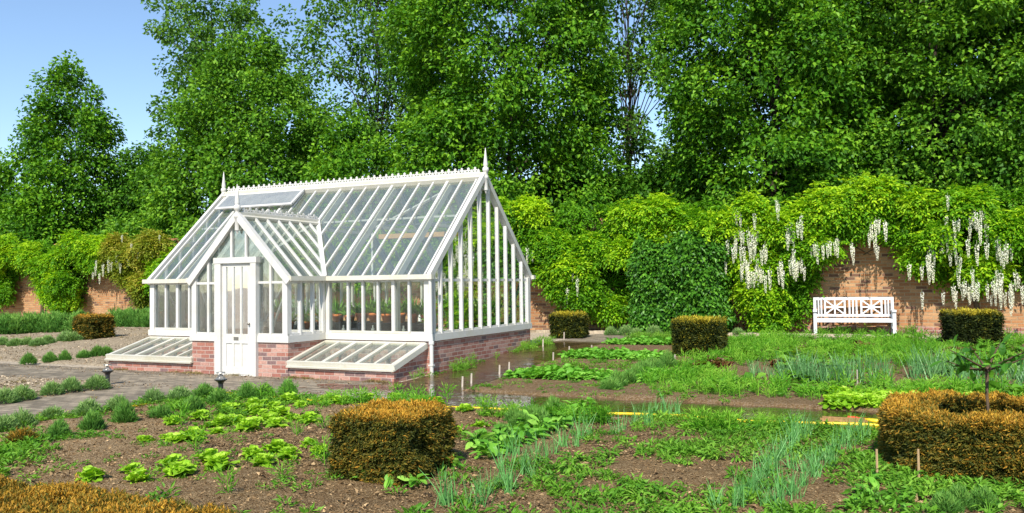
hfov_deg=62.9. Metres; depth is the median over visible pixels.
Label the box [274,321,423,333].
plant staging
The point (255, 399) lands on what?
lettuce
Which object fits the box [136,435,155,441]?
lettuce
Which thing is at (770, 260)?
wisteria
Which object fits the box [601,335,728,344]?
crop row
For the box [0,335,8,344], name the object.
lavender
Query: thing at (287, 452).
lettuce
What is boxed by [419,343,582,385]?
puddle
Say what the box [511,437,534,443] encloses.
bean plant
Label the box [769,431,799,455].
onion
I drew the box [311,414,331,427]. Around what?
dill
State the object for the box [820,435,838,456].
onion
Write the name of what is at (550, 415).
bean plant
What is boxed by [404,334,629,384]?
path
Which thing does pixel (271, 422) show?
lettuce
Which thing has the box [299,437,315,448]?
lettuce
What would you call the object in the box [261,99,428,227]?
lime tree
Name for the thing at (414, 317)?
terracotta pot
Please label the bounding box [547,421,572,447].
onion
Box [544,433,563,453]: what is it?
onion
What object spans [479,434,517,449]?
bean plant
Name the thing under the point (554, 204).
understorey shrub
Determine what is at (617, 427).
onion
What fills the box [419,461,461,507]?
onion
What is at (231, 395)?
weeds
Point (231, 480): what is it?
dill
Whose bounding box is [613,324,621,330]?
lavender
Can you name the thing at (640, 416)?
onion
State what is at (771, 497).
onion
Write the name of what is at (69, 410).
weeds
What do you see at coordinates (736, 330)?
lavender
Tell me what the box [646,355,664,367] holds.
herb bush
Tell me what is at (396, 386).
dill
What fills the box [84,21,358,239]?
lime tree
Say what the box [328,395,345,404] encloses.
lettuce
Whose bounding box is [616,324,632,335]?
lavender
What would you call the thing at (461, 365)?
weeds
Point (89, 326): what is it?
yew cube
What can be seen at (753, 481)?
onion
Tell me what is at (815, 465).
onion
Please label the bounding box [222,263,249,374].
door
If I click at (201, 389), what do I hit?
herb bush
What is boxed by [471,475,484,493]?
onion
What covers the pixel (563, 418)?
bean plant
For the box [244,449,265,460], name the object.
lettuce
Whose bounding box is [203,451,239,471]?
lettuce
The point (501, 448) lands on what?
bean plant
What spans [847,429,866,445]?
onion
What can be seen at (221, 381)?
path lamp
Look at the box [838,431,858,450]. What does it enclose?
onion
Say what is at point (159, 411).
herb bush
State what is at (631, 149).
maple tree
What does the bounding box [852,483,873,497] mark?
bean plant
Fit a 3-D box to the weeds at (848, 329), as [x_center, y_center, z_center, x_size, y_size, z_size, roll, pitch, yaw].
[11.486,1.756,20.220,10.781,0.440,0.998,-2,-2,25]
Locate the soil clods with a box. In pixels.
[0,326,149,391]
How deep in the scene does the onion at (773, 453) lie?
7.50 m
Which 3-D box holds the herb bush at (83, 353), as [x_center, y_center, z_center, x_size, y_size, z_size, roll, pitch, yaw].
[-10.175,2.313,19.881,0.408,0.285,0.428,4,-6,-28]
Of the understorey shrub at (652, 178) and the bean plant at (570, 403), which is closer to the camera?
the bean plant at (570, 403)
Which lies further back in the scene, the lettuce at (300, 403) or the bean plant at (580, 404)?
the lettuce at (300, 403)
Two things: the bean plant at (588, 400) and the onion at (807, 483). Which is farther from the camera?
the bean plant at (588, 400)
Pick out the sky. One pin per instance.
(112, 46)
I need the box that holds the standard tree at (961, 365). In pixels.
[930,334,1023,411]
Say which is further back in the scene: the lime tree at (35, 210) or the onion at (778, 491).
the lime tree at (35, 210)
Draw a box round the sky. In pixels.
[0,0,999,219]
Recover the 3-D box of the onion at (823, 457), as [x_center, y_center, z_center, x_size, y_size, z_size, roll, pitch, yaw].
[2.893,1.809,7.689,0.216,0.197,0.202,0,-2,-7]
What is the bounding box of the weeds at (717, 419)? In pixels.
[251,381,877,435]
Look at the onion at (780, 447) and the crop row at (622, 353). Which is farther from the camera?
the crop row at (622, 353)
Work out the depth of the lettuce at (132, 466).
7.55 m
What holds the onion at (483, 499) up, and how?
on the soil bed at (199, 486)
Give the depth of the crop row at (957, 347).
16.34 m
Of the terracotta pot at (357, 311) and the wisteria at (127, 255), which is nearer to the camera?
the terracotta pot at (357, 311)
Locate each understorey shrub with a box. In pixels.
[53,203,168,243]
[172,194,294,237]
[355,176,457,224]
[444,169,529,209]
[517,170,616,217]
[575,165,662,216]
[595,150,732,208]
[742,159,798,205]
[881,153,976,189]
[941,148,1023,183]
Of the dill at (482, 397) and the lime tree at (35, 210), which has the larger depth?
the lime tree at (35, 210)
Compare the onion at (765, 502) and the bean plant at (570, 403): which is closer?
the onion at (765, 502)
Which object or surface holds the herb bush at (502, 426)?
on the soil bed at (199, 486)
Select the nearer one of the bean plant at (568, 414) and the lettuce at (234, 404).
the bean plant at (568, 414)
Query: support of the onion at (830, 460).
on the soil bed at (199, 486)
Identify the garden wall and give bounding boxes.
[0,198,1023,335]
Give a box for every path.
[0,363,845,417]
[0,386,190,417]
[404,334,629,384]
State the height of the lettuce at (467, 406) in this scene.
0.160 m
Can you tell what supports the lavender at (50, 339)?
on the sand bed at (115, 341)
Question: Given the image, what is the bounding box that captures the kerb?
[536,330,1021,339]
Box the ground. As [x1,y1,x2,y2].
[0,332,632,417]
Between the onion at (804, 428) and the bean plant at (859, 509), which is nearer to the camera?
the bean plant at (859, 509)
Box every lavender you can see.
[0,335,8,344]
[0,386,22,403]
[0,413,22,431]
[4,337,22,346]
[8,406,39,426]
[11,383,38,399]
[18,337,32,345]
[27,336,48,346]
[36,404,70,419]
[39,380,65,395]
[41,334,56,343]
[56,330,72,340]
[61,375,84,392]
[62,331,83,341]
[70,396,106,416]
[82,373,111,389]
[104,392,130,410]
[140,386,166,403]
[165,385,197,400]
[604,326,617,335]
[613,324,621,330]
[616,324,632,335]
[630,327,641,335]
[646,324,662,334]
[732,327,744,334]
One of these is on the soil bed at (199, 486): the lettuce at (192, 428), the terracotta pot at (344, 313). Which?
the lettuce at (192, 428)
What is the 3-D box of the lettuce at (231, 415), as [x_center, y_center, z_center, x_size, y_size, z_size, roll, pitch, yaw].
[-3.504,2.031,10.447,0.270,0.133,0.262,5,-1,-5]
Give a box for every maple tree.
[138,0,302,198]
[254,0,462,174]
[376,1,523,184]
[557,0,681,175]
[703,0,990,172]
[916,0,1023,150]
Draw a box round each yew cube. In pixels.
[70,313,116,339]
[325,396,460,487]
[548,310,590,338]
[669,314,729,356]
[938,305,1007,347]
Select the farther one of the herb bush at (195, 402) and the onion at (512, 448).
the herb bush at (195, 402)
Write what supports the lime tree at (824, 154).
on the ground
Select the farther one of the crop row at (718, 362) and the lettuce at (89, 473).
the crop row at (718, 362)
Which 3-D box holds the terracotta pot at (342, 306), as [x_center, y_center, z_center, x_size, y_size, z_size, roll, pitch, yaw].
[-4.393,1.338,21.235,0.715,0.606,0.722,-1,-2,10]
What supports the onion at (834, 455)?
on the soil bed at (199, 486)
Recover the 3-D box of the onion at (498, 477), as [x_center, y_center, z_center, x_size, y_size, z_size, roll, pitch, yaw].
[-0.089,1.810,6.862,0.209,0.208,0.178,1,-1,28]
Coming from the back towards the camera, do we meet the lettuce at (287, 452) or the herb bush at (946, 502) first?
the lettuce at (287, 452)
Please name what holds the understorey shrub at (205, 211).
on the ground
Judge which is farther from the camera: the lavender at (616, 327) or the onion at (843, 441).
the lavender at (616, 327)
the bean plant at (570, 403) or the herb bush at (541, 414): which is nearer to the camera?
the herb bush at (541, 414)
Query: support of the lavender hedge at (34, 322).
on the sand bed at (115, 341)
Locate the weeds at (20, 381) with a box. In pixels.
[6,378,39,387]
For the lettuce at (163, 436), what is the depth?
9.15 m
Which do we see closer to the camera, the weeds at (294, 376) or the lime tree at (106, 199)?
the weeds at (294, 376)
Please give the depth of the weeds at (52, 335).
24.71 m
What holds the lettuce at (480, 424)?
on the soil bed at (199, 486)
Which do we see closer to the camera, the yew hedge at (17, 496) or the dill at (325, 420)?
the yew hedge at (17, 496)
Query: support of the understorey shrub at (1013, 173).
on the ground
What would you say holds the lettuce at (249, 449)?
on the soil bed at (199, 486)
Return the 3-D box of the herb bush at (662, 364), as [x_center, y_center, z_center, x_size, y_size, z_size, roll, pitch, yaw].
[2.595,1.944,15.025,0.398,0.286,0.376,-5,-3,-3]
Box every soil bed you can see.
[0,393,1023,512]
[462,335,1023,412]
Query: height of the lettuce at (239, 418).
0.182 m
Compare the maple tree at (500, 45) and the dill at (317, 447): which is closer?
the dill at (317, 447)
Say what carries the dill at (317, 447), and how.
on the soil bed at (199, 486)
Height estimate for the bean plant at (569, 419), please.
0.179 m
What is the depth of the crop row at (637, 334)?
20.15 m
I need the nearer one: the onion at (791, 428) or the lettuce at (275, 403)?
the onion at (791, 428)
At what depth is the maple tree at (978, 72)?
31.18 m
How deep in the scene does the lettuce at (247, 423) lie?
9.71 m
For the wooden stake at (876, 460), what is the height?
0.360 m
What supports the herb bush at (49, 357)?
on the sand bed at (115, 341)
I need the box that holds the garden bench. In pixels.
[813,297,896,333]
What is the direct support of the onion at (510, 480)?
on the soil bed at (199, 486)
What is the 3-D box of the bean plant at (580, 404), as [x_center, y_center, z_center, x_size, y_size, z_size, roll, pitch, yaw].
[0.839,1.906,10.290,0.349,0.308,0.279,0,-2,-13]
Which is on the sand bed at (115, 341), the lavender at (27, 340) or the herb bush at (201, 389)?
the lavender at (27, 340)
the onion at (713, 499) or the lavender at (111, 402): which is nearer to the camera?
the onion at (713, 499)
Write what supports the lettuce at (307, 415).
on the soil bed at (199, 486)
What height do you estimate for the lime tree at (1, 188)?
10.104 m
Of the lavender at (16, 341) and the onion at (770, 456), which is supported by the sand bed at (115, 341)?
the lavender at (16, 341)
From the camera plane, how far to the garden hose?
10.49 m
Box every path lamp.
[101,364,113,382]
[214,372,226,389]
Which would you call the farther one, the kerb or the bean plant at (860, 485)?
the kerb
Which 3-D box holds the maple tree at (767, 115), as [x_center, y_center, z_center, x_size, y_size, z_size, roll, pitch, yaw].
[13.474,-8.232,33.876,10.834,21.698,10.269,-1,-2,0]
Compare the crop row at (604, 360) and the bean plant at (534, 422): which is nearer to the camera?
the bean plant at (534, 422)
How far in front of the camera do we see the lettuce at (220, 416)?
10.04 m
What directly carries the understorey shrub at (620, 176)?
on the ground
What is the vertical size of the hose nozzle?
0.056 m
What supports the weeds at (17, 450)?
on the soil bed at (199, 486)
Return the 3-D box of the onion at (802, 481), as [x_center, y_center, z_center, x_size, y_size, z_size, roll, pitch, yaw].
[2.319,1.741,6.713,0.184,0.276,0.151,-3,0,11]
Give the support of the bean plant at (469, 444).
on the soil bed at (199, 486)
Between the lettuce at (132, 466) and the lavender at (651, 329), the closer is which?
the lettuce at (132, 466)
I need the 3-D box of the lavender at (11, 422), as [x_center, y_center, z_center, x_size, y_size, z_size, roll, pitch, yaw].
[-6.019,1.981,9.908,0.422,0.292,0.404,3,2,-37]
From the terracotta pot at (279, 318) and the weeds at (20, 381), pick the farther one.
the terracotta pot at (279, 318)
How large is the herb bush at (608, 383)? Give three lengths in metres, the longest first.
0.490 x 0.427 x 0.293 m
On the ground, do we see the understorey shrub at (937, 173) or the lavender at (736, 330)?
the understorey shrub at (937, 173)
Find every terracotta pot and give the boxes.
[274,299,281,320]
[332,296,342,321]
[332,297,345,320]
[337,306,354,321]
[345,299,376,321]
[358,296,384,321]
[371,299,390,322]
[387,300,407,322]
[402,295,417,322]
[412,299,423,321]
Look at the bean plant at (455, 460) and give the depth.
7.54 m
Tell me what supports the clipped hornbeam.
on the sand bed
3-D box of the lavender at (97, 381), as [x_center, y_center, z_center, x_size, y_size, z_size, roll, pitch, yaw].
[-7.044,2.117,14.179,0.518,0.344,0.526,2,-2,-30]
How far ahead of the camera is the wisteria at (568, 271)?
24.45 m
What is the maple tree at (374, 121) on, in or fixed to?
on the ground
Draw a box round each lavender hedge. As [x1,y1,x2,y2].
[0,308,88,334]
[106,306,149,326]
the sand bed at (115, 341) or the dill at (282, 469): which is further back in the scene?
the sand bed at (115, 341)
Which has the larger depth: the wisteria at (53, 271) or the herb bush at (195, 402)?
the wisteria at (53, 271)
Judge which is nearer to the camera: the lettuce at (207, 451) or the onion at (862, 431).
the lettuce at (207, 451)
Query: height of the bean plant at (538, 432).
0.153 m
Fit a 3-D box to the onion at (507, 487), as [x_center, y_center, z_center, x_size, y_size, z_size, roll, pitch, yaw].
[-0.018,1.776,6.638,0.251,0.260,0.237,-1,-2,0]
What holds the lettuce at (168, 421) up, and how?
on the soil bed at (199, 486)
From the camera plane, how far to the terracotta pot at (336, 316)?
20.80 m
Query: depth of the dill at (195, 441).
8.55 m
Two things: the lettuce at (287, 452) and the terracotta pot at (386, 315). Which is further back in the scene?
the terracotta pot at (386, 315)
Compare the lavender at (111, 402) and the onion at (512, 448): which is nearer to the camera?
the onion at (512, 448)
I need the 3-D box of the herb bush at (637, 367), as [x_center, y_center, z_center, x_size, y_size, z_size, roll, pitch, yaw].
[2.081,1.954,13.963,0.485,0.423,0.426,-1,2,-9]
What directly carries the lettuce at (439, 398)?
on the soil bed at (199, 486)
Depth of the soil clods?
20.71 m
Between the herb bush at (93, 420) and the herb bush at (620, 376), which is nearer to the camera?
the herb bush at (93, 420)
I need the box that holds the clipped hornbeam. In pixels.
[624,227,739,334]
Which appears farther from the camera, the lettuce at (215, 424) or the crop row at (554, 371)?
the crop row at (554, 371)
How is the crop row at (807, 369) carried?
on the soil bed at (793, 401)
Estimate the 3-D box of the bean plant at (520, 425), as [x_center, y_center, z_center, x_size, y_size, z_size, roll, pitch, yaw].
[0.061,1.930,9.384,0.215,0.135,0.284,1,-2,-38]
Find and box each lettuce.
[74,465,107,482]
[117,462,144,473]
[123,469,153,483]
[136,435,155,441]
[155,453,185,467]
[158,432,172,439]
[158,459,196,478]
[162,415,183,425]
[164,432,187,443]
[179,426,209,442]
[189,409,209,420]
[190,448,224,463]
[199,420,223,427]
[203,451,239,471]
[207,426,228,434]
[210,413,230,426]
[220,402,239,409]
[226,414,235,421]
[229,414,246,425]
[234,417,263,431]
[238,402,261,415]
[239,397,263,407]
[241,444,263,459]
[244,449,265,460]
[249,408,267,415]
[250,453,277,467]
[252,416,263,425]
[260,438,295,454]
[262,411,284,420]
[263,416,288,427]
[266,401,281,408]
[268,405,292,415]
[276,445,302,460]
[277,391,299,403]
[283,413,298,420]
[292,400,307,406]
[297,411,321,423]
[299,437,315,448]
[309,443,329,458]
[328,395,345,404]
[387,391,400,399]
[431,396,445,403]
[455,403,474,411]
[470,421,489,427]
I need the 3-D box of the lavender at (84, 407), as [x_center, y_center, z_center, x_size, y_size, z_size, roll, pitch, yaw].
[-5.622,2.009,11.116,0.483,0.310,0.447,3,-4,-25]
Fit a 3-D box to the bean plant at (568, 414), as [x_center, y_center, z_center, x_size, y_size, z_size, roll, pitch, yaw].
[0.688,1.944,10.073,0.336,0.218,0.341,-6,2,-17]
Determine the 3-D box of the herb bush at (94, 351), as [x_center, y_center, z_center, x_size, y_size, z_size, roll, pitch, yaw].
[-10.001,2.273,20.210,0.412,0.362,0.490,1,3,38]
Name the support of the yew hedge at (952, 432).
on the soil bed at (199, 486)
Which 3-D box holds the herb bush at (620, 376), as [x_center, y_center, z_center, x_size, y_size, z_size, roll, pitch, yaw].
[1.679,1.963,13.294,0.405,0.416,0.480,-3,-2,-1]
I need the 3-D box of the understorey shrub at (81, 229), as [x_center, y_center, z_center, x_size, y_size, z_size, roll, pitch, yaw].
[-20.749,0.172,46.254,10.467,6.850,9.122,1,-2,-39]
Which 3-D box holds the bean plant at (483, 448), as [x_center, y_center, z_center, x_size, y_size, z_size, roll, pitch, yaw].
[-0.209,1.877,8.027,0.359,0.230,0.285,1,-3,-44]
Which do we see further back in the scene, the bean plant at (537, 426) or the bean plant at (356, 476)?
the bean plant at (537, 426)
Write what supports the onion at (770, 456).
on the soil bed at (199, 486)
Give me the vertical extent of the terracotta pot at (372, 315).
0.628 m
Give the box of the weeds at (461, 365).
[409,335,555,378]
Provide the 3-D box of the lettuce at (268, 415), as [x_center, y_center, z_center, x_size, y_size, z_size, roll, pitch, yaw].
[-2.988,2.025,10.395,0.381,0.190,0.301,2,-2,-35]
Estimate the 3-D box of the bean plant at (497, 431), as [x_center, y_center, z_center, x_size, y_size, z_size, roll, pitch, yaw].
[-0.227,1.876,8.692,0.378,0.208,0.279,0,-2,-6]
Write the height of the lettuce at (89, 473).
0.191 m
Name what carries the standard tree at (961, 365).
on the soil bed at (199, 486)
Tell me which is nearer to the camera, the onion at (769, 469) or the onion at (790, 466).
the onion at (769, 469)
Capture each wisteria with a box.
[0,227,114,314]
[95,227,174,309]
[136,206,456,313]
[498,192,639,329]
[594,188,870,332]
[780,167,1023,315]
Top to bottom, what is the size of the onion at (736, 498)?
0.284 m
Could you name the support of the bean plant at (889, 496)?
on the soil bed at (199, 486)
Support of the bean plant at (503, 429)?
on the soil bed at (199, 486)
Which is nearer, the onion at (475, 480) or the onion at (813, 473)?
the onion at (475, 480)
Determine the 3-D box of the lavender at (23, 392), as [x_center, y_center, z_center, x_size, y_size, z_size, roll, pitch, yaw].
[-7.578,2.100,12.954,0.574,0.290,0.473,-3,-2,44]
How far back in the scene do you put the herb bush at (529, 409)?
10.09 m
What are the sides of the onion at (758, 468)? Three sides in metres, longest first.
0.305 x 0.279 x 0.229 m
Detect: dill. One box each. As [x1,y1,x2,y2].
[164,397,180,411]
[171,400,190,425]
[180,425,211,449]
[212,463,241,493]
[266,461,296,480]
[287,416,307,434]
[304,433,338,465]
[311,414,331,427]
[388,381,404,392]
[437,383,459,401]
[475,394,490,405]
[479,396,497,415]
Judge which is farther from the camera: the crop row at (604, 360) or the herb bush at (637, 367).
the crop row at (604, 360)
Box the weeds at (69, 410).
[37,390,225,414]
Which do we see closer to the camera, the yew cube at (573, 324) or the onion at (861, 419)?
the onion at (861, 419)
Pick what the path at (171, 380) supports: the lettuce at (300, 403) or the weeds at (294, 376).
the weeds at (294, 376)
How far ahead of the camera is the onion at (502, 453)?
7.63 m
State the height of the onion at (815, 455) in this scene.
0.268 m
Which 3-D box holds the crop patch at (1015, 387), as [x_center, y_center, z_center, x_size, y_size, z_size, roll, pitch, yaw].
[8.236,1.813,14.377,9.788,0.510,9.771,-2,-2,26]
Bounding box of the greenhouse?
[104,148,535,382]
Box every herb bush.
[2,426,42,444]
[18,351,38,364]
[41,351,57,362]
[44,417,74,438]
[58,349,72,360]
[75,349,91,357]
[75,408,108,430]
[89,344,102,356]
[97,345,113,356]
[109,396,140,423]
[147,404,171,418]
[178,392,206,411]
[191,382,215,397]
[204,386,230,404]
[235,380,259,399]
[258,382,274,394]
[276,377,298,394]
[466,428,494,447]
[490,421,510,440]
[501,406,522,421]
[507,409,532,428]
[525,403,536,413]
[529,404,551,426]
[543,395,566,415]
[596,376,623,389]
[608,369,627,386]
[620,368,639,383]
[627,361,648,379]
[630,359,653,370]
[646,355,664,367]
[650,358,664,366]
[659,349,678,366]
[924,488,965,512]
[945,482,976,510]
[968,484,1003,512]
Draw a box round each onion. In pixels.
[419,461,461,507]
[437,469,462,503]
[454,472,486,510]
[470,472,504,506]
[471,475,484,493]
[476,469,498,496]
[487,464,510,486]
[488,446,536,488]
[492,438,519,468]
[493,446,524,481]
[494,462,525,495]
[500,424,527,455]
[511,441,529,474]
[516,445,539,466]
[520,442,545,463]
[522,458,537,478]
[527,434,544,452]
[539,432,555,462]
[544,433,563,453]
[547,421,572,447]
[569,411,596,439]
[569,422,582,447]
[582,413,598,434]
[608,405,631,431]
[608,417,620,433]
[624,407,639,424]
[631,402,647,421]
[639,401,653,425]
[647,396,662,412]
[659,391,671,412]
[662,397,678,413]
[671,396,683,413]
[706,478,729,508]
[724,470,743,510]
[730,478,749,506]
[731,467,757,507]
[732,477,757,498]
[740,464,758,496]
[744,470,758,487]
[745,464,787,490]
[746,454,768,482]
[747,450,777,478]
[754,451,777,477]
[754,467,796,503]
[755,432,786,467]
[755,486,774,506]
[756,441,794,469]
[757,460,795,509]
[762,481,784,511]
[767,431,803,460]
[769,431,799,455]
[776,444,799,469]
[778,410,803,442]
[779,431,796,458]
[779,465,799,495]
[779,479,809,500]
[780,467,805,493]
[781,429,806,452]
[783,413,814,438]
[785,422,803,444]
[786,446,816,472]
[791,462,817,484]
[794,415,819,438]
[794,456,809,486]
[797,440,822,470]
[799,412,816,431]
[802,443,826,464]
[802,454,827,478]
[805,451,824,474]
[815,444,842,460]
[819,426,840,452]
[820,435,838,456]
[821,443,847,466]
[823,441,843,466]
[827,432,845,450]
[836,418,859,446]
[838,419,856,441]
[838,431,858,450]
[841,413,873,433]
[845,420,871,439]
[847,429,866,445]
[852,408,868,426]
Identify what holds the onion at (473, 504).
on the soil bed at (199, 486)
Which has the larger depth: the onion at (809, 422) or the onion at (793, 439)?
the onion at (809, 422)
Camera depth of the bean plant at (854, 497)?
6.22 m
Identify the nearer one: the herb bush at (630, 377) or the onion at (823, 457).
the onion at (823, 457)
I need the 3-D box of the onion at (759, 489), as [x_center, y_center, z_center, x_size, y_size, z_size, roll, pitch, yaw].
[1.960,1.760,6.541,0.279,0.252,0.325,-3,-3,45]
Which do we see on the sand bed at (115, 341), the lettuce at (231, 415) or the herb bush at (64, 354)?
the herb bush at (64, 354)
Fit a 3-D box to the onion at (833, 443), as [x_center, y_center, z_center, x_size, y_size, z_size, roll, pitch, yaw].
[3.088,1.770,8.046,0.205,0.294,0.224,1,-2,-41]
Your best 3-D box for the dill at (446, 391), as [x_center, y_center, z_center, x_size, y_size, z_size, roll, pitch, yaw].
[-0.910,1.938,12.045,0.334,0.310,0.274,-2,0,-27]
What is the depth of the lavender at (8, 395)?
12.53 m
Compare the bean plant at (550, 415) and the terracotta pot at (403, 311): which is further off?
the terracotta pot at (403, 311)
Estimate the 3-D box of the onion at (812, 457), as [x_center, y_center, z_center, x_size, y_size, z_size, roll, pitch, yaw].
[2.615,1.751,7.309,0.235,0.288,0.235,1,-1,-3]
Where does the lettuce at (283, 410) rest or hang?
on the soil bed at (199, 486)
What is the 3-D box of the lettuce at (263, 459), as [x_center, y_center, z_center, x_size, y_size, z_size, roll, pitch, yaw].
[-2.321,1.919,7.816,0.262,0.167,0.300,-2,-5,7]
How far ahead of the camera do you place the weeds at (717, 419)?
10.02 m
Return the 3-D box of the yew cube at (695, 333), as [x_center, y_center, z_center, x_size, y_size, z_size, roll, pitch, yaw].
[3.785,1.604,16.823,1.132,0.918,1.226,-1,-2,23]
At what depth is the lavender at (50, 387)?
13.43 m
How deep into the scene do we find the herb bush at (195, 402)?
11.31 m
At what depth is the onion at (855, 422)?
8.87 m
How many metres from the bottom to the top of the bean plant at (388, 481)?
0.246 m
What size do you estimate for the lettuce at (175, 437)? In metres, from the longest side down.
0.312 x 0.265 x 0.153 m
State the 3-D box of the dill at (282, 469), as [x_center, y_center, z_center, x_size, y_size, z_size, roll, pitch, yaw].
[-1.955,1.846,7.129,0.225,0.197,0.259,1,-3,-44]
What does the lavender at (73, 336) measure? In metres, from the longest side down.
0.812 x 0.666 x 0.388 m
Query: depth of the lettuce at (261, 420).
10.08 m
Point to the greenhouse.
(222, 284)
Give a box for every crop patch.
[636,328,1023,399]
[657,333,1023,406]
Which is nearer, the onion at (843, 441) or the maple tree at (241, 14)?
the onion at (843, 441)
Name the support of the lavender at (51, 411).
on the soil bed at (199, 486)
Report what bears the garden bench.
on the ground
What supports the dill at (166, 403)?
on the soil bed at (199, 486)
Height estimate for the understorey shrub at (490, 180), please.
6.970 m
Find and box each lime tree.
[0,49,146,243]
[0,165,21,227]
[75,136,208,237]
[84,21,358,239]
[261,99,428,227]
[374,0,629,226]
[638,0,938,211]
[771,0,1023,206]
[889,0,1023,195]
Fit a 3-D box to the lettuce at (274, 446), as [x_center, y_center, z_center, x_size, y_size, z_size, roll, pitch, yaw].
[-2.360,1.942,8.421,0.373,0.213,0.292,0,-6,23]
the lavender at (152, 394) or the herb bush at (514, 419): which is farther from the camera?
the lavender at (152, 394)
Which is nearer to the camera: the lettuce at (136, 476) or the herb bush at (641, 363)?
the lettuce at (136, 476)
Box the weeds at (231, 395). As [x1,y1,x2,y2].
[0,387,243,434]
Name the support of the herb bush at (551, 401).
on the soil bed at (199, 486)
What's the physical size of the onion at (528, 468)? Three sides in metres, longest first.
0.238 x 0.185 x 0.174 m
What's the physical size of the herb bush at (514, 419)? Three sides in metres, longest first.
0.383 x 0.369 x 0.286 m
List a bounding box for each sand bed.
[0,327,149,365]
[0,377,83,393]
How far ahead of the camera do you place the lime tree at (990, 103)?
25.46 m
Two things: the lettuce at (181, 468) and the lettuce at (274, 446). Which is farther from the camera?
the lettuce at (274, 446)
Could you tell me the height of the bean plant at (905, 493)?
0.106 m
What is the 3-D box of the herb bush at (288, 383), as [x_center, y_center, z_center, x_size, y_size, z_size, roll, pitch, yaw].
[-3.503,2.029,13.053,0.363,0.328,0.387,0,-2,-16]
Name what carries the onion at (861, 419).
on the soil bed at (199, 486)
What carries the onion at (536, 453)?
on the soil bed at (199, 486)
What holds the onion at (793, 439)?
on the soil bed at (199, 486)
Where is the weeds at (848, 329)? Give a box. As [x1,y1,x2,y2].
[799,322,1016,335]
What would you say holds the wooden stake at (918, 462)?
on the soil bed at (199, 486)
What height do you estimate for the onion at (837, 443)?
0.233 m
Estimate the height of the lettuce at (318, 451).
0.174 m
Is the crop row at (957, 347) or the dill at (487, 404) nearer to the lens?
the dill at (487, 404)
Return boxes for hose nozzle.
[847,416,877,422]
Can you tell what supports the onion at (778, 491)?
on the soil bed at (199, 486)
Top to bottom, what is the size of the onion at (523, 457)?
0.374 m
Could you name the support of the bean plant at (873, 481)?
on the soil bed at (199, 486)
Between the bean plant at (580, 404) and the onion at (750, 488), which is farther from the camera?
the bean plant at (580, 404)
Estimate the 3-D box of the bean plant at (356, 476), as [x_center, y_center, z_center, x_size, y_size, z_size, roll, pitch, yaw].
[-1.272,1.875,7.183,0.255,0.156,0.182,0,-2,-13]
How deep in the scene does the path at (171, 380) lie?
15.71 m
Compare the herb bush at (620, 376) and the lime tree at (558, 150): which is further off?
the lime tree at (558, 150)
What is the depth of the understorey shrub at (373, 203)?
35.84 m
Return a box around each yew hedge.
[0,472,237,512]
[875,387,1023,487]
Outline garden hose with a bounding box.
[7,389,879,428]
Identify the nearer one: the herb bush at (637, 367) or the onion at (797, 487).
the onion at (797, 487)
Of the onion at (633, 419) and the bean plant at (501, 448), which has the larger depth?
the onion at (633, 419)
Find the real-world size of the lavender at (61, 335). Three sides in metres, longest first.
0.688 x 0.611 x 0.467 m
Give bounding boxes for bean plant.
[350,465,371,480]
[384,470,400,488]
[397,472,431,486]
[438,453,465,471]
[460,431,495,450]
[469,439,502,458]
[475,428,506,440]
[476,441,510,453]
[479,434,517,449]
[489,424,509,437]
[499,435,524,447]
[509,422,529,428]
[509,424,537,441]
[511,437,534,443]
[516,428,548,437]
[527,414,558,431]
[531,422,553,435]
[545,408,555,416]
[545,416,567,430]
[550,417,573,427]
[552,412,574,424]
[556,407,582,423]
[563,400,586,406]
[571,400,592,418]
[572,395,596,406]
[836,499,866,511]
[849,496,880,504]
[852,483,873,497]
[858,468,882,489]
[881,497,912,512]
[882,495,907,504]
[895,486,925,501]
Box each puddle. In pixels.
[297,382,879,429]
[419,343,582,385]
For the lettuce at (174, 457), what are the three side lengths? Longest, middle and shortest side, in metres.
0.326 x 0.266 x 0.190 m
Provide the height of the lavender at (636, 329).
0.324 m
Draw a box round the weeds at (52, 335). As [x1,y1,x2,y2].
[0,326,146,358]
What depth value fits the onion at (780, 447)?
7.73 m
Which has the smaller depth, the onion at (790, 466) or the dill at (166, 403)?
the onion at (790, 466)
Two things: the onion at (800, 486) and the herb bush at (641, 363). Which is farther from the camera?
the herb bush at (641, 363)
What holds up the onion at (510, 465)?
on the soil bed at (199, 486)
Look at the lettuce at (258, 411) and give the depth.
10.78 m
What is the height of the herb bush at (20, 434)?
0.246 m
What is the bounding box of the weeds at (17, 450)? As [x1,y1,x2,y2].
[0,389,1023,512]
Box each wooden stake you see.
[876,449,877,471]
[917,449,919,476]
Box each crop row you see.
[467,375,757,402]
[503,363,674,382]
[540,355,696,369]
[558,346,665,359]
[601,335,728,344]
[624,329,810,343]
[692,354,1022,376]
[747,345,1023,387]
[808,340,987,354]
[818,384,971,409]
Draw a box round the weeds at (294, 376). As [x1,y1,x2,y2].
[113,368,388,382]
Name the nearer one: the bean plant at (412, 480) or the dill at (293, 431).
the bean plant at (412, 480)
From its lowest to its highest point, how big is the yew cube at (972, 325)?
0.958 m
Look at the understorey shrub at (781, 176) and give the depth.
29.66 m

